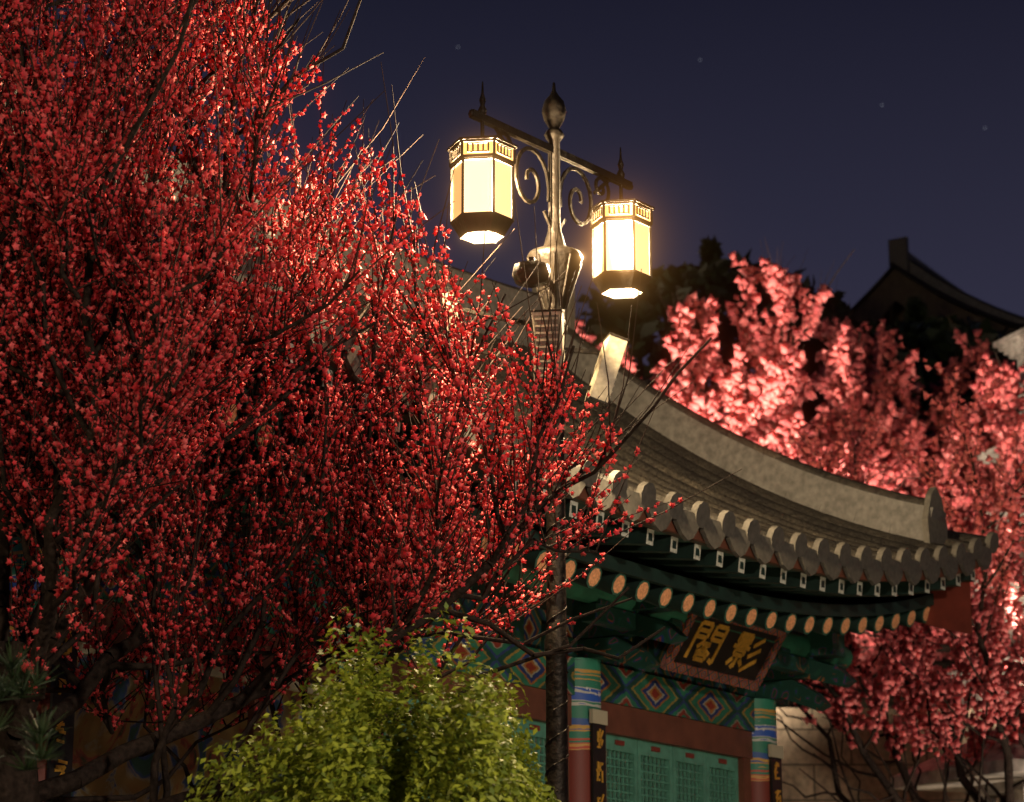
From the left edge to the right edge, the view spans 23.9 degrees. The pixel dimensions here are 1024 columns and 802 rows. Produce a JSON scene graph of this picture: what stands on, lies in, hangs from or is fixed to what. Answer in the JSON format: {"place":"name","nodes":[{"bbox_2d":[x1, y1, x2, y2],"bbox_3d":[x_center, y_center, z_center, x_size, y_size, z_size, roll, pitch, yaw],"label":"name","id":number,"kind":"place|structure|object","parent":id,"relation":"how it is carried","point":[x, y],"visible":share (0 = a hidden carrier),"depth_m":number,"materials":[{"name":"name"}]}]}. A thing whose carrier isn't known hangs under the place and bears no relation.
{"place":"outdoors","nodes":[
{"label":"outdoors","id":0,"kind":"place"},
{"bbox_2d":[6,0,1023,414],"label":"sky","id":1,"kind":"structure","parent":0,"point":[780,132],"materials":[{"name":"blue"}]},
{"label":"ground","id":2,"kind":"structure","parent":0,"visible":0},
{"bbox_2d":[0,636,67,771],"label":"pine tree","id":3,"kind":"object","parent":2,"relation":"on","point":[19,690],"visible":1,"depth_m":8.70,"materials":[{"name":"green plant"}]},
{"bbox_2d":[0,0,741,801],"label":"red plum tree","id":4,"kind":"object","parent":2,"relation":"on","point":[70,150],"visible":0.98,"depth_m":11.20,"materials":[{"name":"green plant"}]},
{"bbox_2d":[184,591,560,801],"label":"evergreen shrub","id":5,"kind":"object","parent":2,"relation":"on","point":[331,757],"visible":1,"depth_m":9.64,"materials":[{"name":"green plant"}]},
{"bbox_2d":[0,76,998,801],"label":"temple building","id":6,"kind":"structure","parent":2,"relation":"on","point":[760,582],"depth_m":17.78,"materials":[{"name":"tile"}]},
{"bbox_2d":[423,81,654,801],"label":"lamp post","id":7,"kind":"object","parent":2,"relation":"on","point":[485,174],"visible":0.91,"depth_m":13.85,"materials":[{"name":"brown metal"}]},
{"bbox_2d":[776,676,999,801],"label":"terrace walls","id":8,"kind":"structure","parent":2,"relation":"on","point":[795,758],"depth_m":28.84,"materials":[{"name":"stone"}]},
{"bbox_2d":[590,342,648,381],"bbox_3d":[-1.096,2.109,40.548,9.344,8.822,9.138,0,-14,0],"label":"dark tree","id":9,"kind":"object","parent":8,"relation":"on","point":[645,380],"depth_m":38.55,"materials":[{"name":"green plant"}]},
{"bbox_2d":[518,240,971,647],"bbox_3d":[2.764,1.357,32.614,7.553,6.520,7.188,0,-14,0],"label":"blossoming tree","id":10,"kind":"object","parent":8,"relation":"on","point":[780,376],"visible":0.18,"depth_m":31.55,"materials":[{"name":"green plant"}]},
{"bbox_2d":[575,235,957,422],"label":"dark tree","id":11,"kind":"object","parent":8,"relation":"on","point":[714,274],"visible":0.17,"depth_m":40.15,"materials":[{"name":"green plant"}]},
{"bbox_2d":[650,279,924,707],"bbox_3d":[4.210,2.163,37.756,7.322,7.524,6.833,0,-14,0],"label":"tree","id":12,"kind":"object","parent":8,"relation":"on","point":[827,328],"depth_m":37.01,"materials":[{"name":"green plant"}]},
{"bbox_2d":[770,311,1000,670],"bbox_3d":[7.110,2.031,35.831,6.608,6.817,6.981,-10,-17,33],"label":"blossoming tree","id":13,"kind":"object","parent":8,"relation":"on","point":[940,420],"visible":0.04,"depth_m":34.11,"materials":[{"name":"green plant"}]},
{"bbox_2d":[801,295,1016,700],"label":"dark tree","id":14,"kind":"object","parent":8,"relation":"on","point":[932,340],"visible":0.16,"depth_m":40.09,"materials":[{"name":"green plant"}]},
{"bbox_2d":[801,310,1023,656],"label":"blossoming tree","id":15,"kind":"object","parent":8,"relation":"on","point":[1005,419],"visible":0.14,"depth_m":32.67,"materials":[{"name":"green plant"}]},
{"bbox_2d":[803,236,1023,426],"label":"hall","id":16,"kind":"structure","parent":8,"relation":"on","point":[906,274],"depth_m":49.76,"materials":[{"name":"tile"}]},
{"bbox_2d":[917,330,988,678],"bbox_3d":[9.304,2.536,38.594,7.080,7.238,7.231,-5,-15,20],"label":"tree","id":17,"kind":"object","parent":8,"relation":"on","point":[965,365],"depth_m":38.52,"materials":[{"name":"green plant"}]},
{"bbox_2d":[918,328,1023,707],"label":"stone pagoda","id":18,"kind":"object","parent":8,"relation":"on","point":[1011,346],"visible":0.23,"depth_m":32.21,"materials":[{"name":"stone"}]},
{"bbox_2d":[776,349,1023,801],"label":"blossoming tree","id":19,"kind":"object","parent":2,"relation":"on","point":[989,683],"visible":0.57,"depth_m":24.00,"materials":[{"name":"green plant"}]},
{"bbox_2d":[890,683,1023,801],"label":"stone lantern","id":20,"kind":"object","parent":2,"relation":"on","point":[930,779],"visible":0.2,"depth_m":25.48,"materials":[{"name":"stone"}]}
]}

